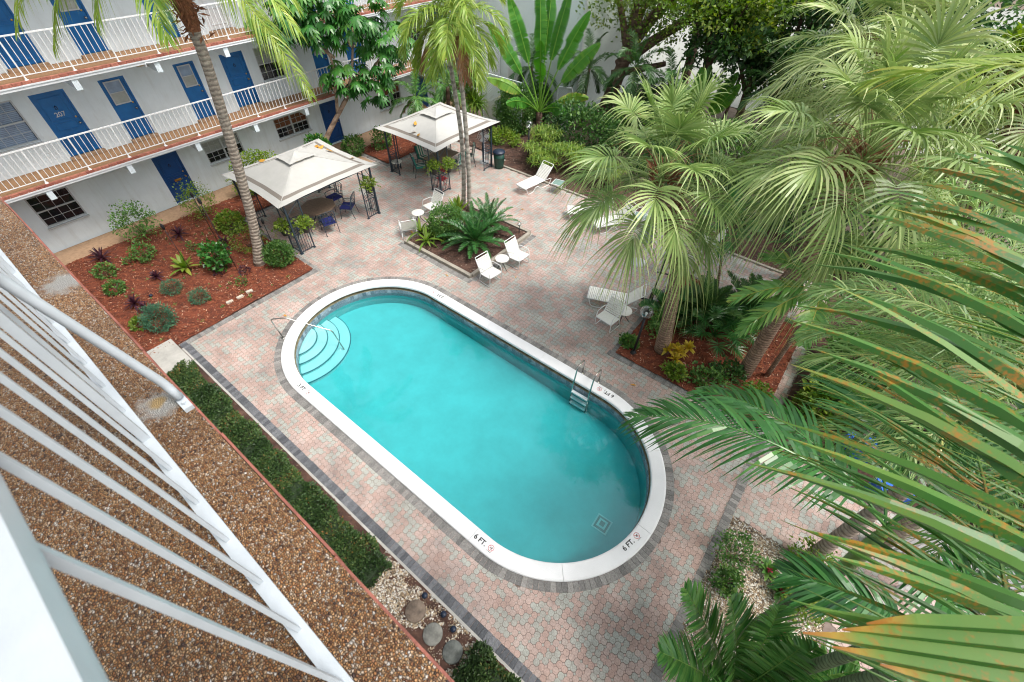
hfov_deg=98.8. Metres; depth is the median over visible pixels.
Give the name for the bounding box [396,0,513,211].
palm tree
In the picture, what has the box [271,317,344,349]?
pool handrail
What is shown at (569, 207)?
strap lounger
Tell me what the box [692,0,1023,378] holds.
fan palm
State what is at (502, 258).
side table
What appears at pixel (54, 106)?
door
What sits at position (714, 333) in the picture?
fan palm
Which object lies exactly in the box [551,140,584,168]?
sedge plant
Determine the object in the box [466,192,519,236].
cycad plant
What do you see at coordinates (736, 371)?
ground plant
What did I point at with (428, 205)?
strap chair
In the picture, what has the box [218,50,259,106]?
door
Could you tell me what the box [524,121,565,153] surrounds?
sedge plant
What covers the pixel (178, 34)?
door
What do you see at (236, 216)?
shrub
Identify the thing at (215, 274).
seedling
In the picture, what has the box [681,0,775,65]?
leafy tree
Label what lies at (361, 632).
apartment building
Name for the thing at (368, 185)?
plant pot
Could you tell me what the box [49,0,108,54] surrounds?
door
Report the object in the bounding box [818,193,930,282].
shrub
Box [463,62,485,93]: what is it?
corn plant
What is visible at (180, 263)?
broadleaf plant
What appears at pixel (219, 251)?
heart leaf plant
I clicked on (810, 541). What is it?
shrub
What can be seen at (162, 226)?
garden torch
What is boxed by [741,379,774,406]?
ground plant
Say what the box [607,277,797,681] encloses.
bed border
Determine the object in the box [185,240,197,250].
seedling
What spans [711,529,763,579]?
shrub
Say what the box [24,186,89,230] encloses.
window
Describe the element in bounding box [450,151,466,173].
patio chair
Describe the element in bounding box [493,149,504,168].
trash bin
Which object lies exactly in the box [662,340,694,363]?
croton plant
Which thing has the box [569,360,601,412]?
pool ladder
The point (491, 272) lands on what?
strap chair
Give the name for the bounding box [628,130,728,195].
shrub
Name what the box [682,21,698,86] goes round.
leafy tree
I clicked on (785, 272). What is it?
young palm
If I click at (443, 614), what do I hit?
solar light
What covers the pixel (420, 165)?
patio chair
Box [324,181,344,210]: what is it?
patio chair
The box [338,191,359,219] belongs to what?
patio chair
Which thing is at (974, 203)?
feather palm
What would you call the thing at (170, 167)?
door
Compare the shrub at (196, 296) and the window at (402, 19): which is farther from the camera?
the window at (402, 19)
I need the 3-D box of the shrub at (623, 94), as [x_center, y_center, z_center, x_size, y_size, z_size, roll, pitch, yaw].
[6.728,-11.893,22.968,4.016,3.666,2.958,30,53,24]
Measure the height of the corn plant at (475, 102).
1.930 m
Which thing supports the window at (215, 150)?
in the apartment building at (93, 126)
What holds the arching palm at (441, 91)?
on the ground
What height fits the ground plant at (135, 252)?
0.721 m
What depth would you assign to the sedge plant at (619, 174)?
19.76 m
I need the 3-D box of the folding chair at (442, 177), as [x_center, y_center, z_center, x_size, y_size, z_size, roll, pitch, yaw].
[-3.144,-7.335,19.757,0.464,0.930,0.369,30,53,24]
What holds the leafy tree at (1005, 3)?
on the ground
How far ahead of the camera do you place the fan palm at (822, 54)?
10.72 m
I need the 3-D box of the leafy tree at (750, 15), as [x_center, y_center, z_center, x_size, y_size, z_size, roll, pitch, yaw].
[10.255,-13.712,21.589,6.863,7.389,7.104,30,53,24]
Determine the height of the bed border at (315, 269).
0.053 m
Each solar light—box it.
[422,592,427,598]
[440,611,446,617]
[450,625,456,632]
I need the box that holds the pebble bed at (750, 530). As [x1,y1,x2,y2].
[677,514,825,681]
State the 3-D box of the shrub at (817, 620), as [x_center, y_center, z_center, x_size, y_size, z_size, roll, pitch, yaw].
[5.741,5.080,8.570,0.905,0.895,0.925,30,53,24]
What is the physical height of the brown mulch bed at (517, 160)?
0.098 m
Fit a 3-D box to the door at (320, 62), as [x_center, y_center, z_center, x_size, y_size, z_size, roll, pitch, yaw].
[-8.959,-13.214,20.537,0.138,1.936,0.760,30,54,24]
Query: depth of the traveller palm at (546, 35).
21.00 m
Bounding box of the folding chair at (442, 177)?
[436,166,446,189]
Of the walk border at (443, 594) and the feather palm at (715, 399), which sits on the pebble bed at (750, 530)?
the feather palm at (715, 399)
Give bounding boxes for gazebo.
[221,138,380,254]
[373,102,499,193]
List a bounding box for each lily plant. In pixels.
[407,217,454,251]
[446,194,469,213]
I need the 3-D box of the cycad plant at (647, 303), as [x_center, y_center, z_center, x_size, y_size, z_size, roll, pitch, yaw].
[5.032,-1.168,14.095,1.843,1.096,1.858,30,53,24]
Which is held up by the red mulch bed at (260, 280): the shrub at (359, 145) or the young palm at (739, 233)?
the shrub at (359, 145)
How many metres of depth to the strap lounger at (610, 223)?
17.80 m
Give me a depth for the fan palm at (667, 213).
9.57 m
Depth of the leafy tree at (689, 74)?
28.52 m
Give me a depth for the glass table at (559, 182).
19.72 m
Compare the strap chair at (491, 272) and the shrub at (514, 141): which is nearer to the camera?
the strap chair at (491, 272)
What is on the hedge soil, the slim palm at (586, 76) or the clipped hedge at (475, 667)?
the clipped hedge at (475, 667)
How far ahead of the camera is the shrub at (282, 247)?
15.59 m
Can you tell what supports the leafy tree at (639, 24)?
on the ground
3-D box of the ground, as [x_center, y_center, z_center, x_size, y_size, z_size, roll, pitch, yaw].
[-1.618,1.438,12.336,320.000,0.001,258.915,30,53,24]
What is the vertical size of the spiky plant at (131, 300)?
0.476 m
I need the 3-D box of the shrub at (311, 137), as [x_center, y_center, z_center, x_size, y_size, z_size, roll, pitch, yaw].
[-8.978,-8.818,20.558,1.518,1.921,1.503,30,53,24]
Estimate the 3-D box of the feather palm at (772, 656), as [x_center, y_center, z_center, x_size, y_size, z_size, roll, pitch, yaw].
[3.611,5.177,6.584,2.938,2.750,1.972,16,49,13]
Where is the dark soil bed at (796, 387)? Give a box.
[773,272,1022,546]
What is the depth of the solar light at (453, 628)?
8.36 m
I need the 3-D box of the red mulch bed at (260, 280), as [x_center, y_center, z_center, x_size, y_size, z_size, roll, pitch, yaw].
[-8.374,-5.663,18.629,7.058,0.097,18.967,30,53,24]
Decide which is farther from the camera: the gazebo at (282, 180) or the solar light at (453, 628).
the gazebo at (282, 180)
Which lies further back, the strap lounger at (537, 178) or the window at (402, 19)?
the window at (402, 19)
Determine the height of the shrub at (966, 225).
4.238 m
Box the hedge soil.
[185,352,509,673]
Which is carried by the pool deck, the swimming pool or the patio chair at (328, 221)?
the patio chair at (328, 221)
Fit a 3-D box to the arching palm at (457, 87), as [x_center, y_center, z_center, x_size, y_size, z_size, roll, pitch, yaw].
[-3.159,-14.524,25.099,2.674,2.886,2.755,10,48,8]
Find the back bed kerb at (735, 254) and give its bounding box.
[503,165,851,298]
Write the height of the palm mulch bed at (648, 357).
0.093 m
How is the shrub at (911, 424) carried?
on the dark soil bed at (796, 387)
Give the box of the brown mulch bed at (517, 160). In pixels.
[458,122,881,298]
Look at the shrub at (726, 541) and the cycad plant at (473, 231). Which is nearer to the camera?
the shrub at (726, 541)
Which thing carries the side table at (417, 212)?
on the pool deck
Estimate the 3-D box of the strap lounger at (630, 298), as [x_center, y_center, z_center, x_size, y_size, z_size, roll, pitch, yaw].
[3.431,-1.542,14.532,1.797,0.913,0.647,13,48,11]
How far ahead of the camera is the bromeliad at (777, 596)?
8.82 m
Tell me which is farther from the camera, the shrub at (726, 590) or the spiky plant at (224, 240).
the spiky plant at (224, 240)
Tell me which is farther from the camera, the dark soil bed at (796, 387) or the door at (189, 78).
the door at (189, 78)
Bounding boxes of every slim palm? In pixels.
[502,33,559,97]
[563,28,619,127]
[602,26,670,138]
[632,45,699,108]
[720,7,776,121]
[736,58,800,153]
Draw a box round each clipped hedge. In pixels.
[166,358,391,589]
[450,640,521,681]
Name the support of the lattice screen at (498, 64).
on the ground
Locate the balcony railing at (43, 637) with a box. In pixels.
[0,249,353,681]
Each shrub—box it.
[106,199,162,243]
[137,300,178,333]
[157,277,184,295]
[172,177,219,219]
[185,286,210,304]
[212,208,246,233]
[223,221,266,253]
[225,148,277,194]
[260,239,297,268]
[304,132,331,144]
[340,133,365,156]
[369,125,392,150]
[426,201,464,238]
[486,124,521,147]
[491,79,536,135]
[529,81,553,120]
[539,96,625,160]
[603,75,663,141]
[604,101,677,156]
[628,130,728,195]
[682,115,772,190]
[707,562,745,599]
[710,164,814,233]
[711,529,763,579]
[780,582,833,627]
[786,535,837,566]
[791,369,867,432]
[814,324,911,405]
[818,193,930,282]
[868,371,982,473]
[904,190,1023,291]
[907,289,1023,406]
[979,462,1023,530]
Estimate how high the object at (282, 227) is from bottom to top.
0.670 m
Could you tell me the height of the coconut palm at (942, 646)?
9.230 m
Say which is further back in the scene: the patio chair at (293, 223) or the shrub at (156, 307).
the patio chair at (293, 223)
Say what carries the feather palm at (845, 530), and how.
on the pebble bed at (750, 530)
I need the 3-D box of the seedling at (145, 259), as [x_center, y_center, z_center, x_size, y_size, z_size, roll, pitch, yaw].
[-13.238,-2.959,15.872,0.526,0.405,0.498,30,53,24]
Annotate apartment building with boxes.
[0,0,483,252]
[0,197,454,681]
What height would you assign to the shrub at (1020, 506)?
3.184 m
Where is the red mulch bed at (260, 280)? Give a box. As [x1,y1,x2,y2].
[65,135,422,352]
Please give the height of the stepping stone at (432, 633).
0.055 m
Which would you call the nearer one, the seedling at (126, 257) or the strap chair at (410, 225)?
the seedling at (126, 257)
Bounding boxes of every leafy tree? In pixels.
[575,0,730,119]
[660,0,815,112]
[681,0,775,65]
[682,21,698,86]
[686,29,702,83]
[697,0,892,141]
[700,13,814,142]
[767,17,919,169]
[769,0,861,121]
[834,0,1023,154]
[857,21,1023,272]
[899,16,1023,196]
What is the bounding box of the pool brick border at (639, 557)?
[274,276,673,592]
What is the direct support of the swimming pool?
in the ground
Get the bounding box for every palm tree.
[14,0,318,266]
[391,0,506,208]
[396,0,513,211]
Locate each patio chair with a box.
[288,215,312,239]
[318,210,340,236]
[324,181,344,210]
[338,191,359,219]
[409,153,427,178]
[414,144,430,168]
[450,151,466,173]
[465,142,475,166]
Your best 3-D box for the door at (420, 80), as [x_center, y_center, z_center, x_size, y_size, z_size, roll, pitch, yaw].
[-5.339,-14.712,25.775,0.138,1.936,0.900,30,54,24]
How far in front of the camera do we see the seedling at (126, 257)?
15.78 m
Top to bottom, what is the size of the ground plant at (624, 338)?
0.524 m
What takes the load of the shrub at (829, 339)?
on the dark soil bed at (796, 387)
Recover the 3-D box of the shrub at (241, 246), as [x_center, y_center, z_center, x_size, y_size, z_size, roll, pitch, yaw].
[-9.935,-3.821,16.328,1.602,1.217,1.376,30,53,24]
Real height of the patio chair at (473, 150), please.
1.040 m
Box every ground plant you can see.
[89,261,117,279]
[101,278,127,296]
[126,241,156,261]
[128,314,149,331]
[618,332,639,349]
[645,305,675,338]
[659,360,688,382]
[686,360,730,390]
[708,355,748,385]
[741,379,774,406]
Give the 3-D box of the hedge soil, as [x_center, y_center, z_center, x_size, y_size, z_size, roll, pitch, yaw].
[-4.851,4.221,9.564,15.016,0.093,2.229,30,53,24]
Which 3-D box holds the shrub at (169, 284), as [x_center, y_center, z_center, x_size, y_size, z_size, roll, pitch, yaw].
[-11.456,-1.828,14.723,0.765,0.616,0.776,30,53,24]
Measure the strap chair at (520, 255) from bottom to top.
0.926 m
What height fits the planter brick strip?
0.053 m
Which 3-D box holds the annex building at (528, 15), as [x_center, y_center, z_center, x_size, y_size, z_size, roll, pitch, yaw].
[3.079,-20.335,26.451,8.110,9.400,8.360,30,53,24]
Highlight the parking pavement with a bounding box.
[638,2,1023,171]
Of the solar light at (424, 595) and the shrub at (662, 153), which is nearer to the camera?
the solar light at (424, 595)
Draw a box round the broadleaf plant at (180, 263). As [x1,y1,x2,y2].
[169,251,201,276]
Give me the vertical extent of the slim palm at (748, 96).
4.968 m
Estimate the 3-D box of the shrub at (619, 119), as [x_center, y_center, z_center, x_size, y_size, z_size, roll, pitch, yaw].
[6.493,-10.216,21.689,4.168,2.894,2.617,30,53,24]
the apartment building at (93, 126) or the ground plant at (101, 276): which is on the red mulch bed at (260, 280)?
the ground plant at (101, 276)
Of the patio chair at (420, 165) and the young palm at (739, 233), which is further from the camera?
the patio chair at (420, 165)
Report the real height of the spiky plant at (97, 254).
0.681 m
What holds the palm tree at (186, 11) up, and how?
on the red mulch bed at (260, 280)
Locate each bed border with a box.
[186,147,426,343]
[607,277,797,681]
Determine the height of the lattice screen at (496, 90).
2.390 m
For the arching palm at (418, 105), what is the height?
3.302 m
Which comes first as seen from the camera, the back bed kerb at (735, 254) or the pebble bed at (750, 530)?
the pebble bed at (750, 530)
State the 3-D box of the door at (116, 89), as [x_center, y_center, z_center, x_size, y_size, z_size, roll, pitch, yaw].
[-14.070,-8.518,16.042,0.138,1.966,0.800,30,54,24]
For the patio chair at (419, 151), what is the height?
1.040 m
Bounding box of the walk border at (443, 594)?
[179,341,541,681]
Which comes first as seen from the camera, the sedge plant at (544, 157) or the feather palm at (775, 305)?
the feather palm at (775, 305)
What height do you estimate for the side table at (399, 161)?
0.490 m
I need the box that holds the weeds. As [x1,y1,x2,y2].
[99,209,289,340]
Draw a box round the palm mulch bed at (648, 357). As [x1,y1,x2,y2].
[615,276,796,427]
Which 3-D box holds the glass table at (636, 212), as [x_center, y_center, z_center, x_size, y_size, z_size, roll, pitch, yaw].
[5.264,-4.981,18.093,0.525,0.432,0.525,14,48,12]
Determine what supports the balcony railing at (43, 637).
on the apartment building at (361, 632)
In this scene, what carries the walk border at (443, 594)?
on the ground
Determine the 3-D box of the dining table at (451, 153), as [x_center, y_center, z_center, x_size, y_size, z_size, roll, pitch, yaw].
[-3.360,-8.515,20.987,0.950,0.737,1.500,26,52,21]
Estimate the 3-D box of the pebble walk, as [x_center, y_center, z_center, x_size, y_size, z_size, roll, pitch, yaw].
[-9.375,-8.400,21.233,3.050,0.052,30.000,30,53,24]
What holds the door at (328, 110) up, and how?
in the apartment building at (93, 126)
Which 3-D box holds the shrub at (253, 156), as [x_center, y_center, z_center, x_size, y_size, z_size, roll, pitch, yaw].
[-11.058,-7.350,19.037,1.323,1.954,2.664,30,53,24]
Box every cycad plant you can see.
[436,201,509,258]
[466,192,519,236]
[638,288,692,326]
[677,271,745,339]
[710,271,792,337]
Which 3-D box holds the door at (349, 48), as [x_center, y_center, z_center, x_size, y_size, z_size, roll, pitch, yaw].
[-7.776,-14.296,21.568,0.150,1.936,0.950,30,54,24]
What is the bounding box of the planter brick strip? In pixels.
[398,235,535,282]
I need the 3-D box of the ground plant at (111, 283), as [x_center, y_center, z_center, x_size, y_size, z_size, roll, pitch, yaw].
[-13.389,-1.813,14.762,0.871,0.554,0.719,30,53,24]
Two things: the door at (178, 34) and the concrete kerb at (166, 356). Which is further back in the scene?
the door at (178, 34)
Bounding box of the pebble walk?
[54,91,486,264]
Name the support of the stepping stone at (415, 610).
on the hedge soil
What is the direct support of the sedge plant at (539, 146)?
on the brown mulch bed at (517, 160)
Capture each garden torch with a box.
[160,223,190,269]
[190,192,216,239]
[197,197,237,270]
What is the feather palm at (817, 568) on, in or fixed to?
on the pebble bed at (750, 530)
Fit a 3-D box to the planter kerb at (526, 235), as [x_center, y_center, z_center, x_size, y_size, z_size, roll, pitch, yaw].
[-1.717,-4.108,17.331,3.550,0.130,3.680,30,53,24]
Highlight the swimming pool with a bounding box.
[281,279,665,581]
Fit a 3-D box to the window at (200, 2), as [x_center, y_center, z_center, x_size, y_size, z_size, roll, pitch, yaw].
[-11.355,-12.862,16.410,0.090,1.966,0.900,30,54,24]
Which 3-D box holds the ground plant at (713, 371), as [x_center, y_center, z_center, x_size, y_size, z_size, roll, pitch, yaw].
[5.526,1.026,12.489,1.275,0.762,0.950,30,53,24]
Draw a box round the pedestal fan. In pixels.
[477,130,488,163]
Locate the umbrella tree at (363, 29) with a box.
[245,0,416,139]
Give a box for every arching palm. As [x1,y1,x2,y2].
[389,70,443,117]
[420,60,475,112]
[434,66,471,107]
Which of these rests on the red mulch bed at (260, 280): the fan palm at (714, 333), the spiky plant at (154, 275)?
the spiky plant at (154, 275)
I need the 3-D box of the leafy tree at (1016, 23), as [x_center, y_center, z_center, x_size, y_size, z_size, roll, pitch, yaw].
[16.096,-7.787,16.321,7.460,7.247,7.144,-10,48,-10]
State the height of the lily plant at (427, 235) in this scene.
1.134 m
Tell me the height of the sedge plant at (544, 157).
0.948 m
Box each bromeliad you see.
[756,556,779,581]
[768,576,790,603]
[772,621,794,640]
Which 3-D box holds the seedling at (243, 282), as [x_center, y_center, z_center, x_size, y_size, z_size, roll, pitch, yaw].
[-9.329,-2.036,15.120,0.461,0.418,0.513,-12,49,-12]
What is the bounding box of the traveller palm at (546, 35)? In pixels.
[487,0,600,137]
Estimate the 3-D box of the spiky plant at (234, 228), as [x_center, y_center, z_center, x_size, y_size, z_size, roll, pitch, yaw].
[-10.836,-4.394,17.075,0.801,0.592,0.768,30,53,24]
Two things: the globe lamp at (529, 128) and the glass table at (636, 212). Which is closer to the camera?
the glass table at (636, 212)
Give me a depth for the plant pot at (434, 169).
18.60 m
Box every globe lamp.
[525,120,532,159]
[630,306,653,354]
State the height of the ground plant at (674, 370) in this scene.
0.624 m
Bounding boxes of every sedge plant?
[518,135,555,163]
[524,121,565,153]
[527,148,564,169]
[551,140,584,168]
[567,149,602,170]
[589,163,629,182]
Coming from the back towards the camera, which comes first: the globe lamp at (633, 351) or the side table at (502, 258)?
the side table at (502, 258)
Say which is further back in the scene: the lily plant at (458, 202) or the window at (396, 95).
the window at (396, 95)
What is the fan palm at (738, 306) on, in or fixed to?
on the palm mulch bed at (648, 357)
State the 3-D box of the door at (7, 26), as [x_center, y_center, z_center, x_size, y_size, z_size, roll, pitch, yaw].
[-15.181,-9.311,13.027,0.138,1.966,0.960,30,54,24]
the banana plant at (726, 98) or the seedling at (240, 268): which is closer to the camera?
the seedling at (240, 268)
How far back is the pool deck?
12.18 m
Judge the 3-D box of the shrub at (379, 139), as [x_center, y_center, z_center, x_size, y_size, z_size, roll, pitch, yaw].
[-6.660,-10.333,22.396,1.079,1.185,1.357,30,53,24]
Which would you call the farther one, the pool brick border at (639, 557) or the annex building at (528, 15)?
the annex building at (528, 15)
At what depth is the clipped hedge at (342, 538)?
10.05 m
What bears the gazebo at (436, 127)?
on the pool deck
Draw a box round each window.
[0,100,44,153]
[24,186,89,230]
[201,132,245,166]
[252,44,285,82]
[273,112,312,141]
[377,79,403,112]
[400,15,420,42]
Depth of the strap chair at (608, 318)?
13.86 m
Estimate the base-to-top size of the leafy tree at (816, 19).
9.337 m
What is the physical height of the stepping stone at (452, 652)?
0.055 m
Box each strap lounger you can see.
[516,160,553,194]
[567,198,613,221]
[587,284,646,313]
[593,200,638,233]
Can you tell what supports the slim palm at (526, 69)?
on the ground
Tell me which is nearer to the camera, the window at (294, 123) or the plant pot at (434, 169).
the plant pot at (434, 169)
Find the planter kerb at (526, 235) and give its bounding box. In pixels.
[404,205,530,278]
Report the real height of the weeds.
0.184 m
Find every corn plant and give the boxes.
[459,89,488,116]
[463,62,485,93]
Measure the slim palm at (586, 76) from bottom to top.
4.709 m
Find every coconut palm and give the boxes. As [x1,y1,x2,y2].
[745,143,1023,681]
[843,53,1023,547]
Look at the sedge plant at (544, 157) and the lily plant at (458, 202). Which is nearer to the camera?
the lily plant at (458, 202)
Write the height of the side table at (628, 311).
0.490 m
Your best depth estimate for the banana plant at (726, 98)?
20.81 m
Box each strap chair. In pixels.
[398,218,417,239]
[422,188,443,217]
[475,251,501,286]
[504,235,529,269]
[595,293,626,332]
[634,198,651,227]
[704,227,727,253]
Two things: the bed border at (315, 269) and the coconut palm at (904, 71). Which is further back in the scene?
the bed border at (315, 269)
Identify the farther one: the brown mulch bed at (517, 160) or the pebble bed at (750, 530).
the brown mulch bed at (517, 160)
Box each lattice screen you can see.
[473,45,499,101]
[481,72,522,129]
[555,86,572,131]
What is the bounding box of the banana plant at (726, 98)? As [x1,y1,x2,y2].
[687,65,740,151]
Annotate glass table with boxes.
[550,179,565,194]
[632,211,646,223]
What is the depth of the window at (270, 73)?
19.02 m
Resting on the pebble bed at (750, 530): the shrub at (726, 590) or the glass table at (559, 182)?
the shrub at (726, 590)
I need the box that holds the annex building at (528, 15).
[472,0,652,116]
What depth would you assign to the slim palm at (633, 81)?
20.84 m
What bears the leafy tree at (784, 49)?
on the ground
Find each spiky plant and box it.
[87,246,111,262]
[123,293,146,311]
[134,301,152,313]
[148,270,163,280]
[166,225,188,240]
[217,236,230,248]
[229,221,244,236]
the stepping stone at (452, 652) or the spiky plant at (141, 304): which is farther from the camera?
the spiky plant at (141, 304)
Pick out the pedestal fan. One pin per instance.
(481, 139)
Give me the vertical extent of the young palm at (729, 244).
4.120 m
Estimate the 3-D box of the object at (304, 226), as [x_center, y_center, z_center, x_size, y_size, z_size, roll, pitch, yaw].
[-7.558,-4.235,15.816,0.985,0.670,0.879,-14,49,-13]
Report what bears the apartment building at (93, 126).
on the ground
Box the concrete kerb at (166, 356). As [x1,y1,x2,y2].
[147,339,523,681]
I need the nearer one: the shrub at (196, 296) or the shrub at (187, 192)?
the shrub at (196, 296)
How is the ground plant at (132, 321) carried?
on the red mulch bed at (260, 280)
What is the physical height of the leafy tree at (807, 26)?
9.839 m
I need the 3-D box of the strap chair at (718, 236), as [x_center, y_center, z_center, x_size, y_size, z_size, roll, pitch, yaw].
[7.719,-3.924,16.831,0.749,0.926,0.595,14,48,12]
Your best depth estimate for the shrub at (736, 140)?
19.49 m
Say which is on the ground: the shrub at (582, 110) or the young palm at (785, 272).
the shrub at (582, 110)
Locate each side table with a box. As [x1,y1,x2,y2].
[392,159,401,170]
[412,209,423,220]
[495,254,508,270]
[616,306,631,324]
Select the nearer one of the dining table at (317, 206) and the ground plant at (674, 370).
the ground plant at (674, 370)
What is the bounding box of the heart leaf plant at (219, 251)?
[196,237,232,272]
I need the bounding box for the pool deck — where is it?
[179,141,1023,681]
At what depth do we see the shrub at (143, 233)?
16.29 m
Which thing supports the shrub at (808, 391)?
on the dark soil bed at (796, 387)
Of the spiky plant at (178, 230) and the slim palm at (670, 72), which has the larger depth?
the slim palm at (670, 72)
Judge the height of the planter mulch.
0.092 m
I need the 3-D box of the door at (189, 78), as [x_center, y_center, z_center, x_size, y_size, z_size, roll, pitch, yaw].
[-12.553,-9.912,17.377,0.138,1.956,0.750,30,54,24]
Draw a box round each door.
[0,0,44,68]
[27,89,101,156]
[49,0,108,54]
[97,75,154,138]
[142,0,180,39]
[151,151,198,203]
[172,61,215,119]
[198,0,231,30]
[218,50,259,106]
[310,35,330,82]
[319,99,343,142]
[343,27,364,71]
[416,75,428,106]
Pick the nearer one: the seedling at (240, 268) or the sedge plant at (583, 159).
the seedling at (240, 268)
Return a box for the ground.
[177,0,1023,681]
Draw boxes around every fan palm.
[545,63,770,355]
[678,301,754,360]
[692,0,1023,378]
[697,297,767,353]
[733,0,1021,262]
[868,14,1023,330]
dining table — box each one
[300,197,335,220]
[423,148,458,173]
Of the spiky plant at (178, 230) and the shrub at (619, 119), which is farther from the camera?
the shrub at (619, 119)
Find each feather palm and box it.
[616,359,1023,642]
[656,577,860,681]
[726,236,888,376]
[757,540,1012,681]
[788,182,1023,571]
[804,175,1023,449]
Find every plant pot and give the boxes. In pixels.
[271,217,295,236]
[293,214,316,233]
[359,175,381,192]
[423,156,444,174]
[440,155,458,172]
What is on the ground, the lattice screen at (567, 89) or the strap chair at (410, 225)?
the lattice screen at (567, 89)
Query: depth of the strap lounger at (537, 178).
20.02 m
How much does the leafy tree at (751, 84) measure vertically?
5.806 m
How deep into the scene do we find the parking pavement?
34.78 m
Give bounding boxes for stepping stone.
[405,599,425,622]
[423,622,442,645]
[442,640,462,664]
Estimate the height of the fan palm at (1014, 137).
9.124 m
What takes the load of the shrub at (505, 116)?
on the brown mulch bed at (517, 160)
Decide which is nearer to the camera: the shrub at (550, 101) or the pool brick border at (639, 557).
the pool brick border at (639, 557)
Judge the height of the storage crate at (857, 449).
0.575 m
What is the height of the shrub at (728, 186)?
2.836 m
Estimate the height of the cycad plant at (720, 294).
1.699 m
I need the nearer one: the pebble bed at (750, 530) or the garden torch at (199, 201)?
the pebble bed at (750, 530)
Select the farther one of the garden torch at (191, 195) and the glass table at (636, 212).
the glass table at (636, 212)
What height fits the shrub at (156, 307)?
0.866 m
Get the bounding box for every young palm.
[684,201,754,288]
[701,188,769,287]
[763,216,841,286]
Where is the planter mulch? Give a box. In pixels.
[409,206,525,272]
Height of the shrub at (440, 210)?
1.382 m
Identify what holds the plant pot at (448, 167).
hanging from the gazebo at (436, 127)
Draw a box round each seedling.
[120,255,135,264]
[138,254,154,263]
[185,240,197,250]
[213,266,224,276]
[233,276,247,286]
[238,264,251,275]
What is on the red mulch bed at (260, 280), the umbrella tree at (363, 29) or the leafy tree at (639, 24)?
the umbrella tree at (363, 29)
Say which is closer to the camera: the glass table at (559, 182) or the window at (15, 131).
the window at (15, 131)

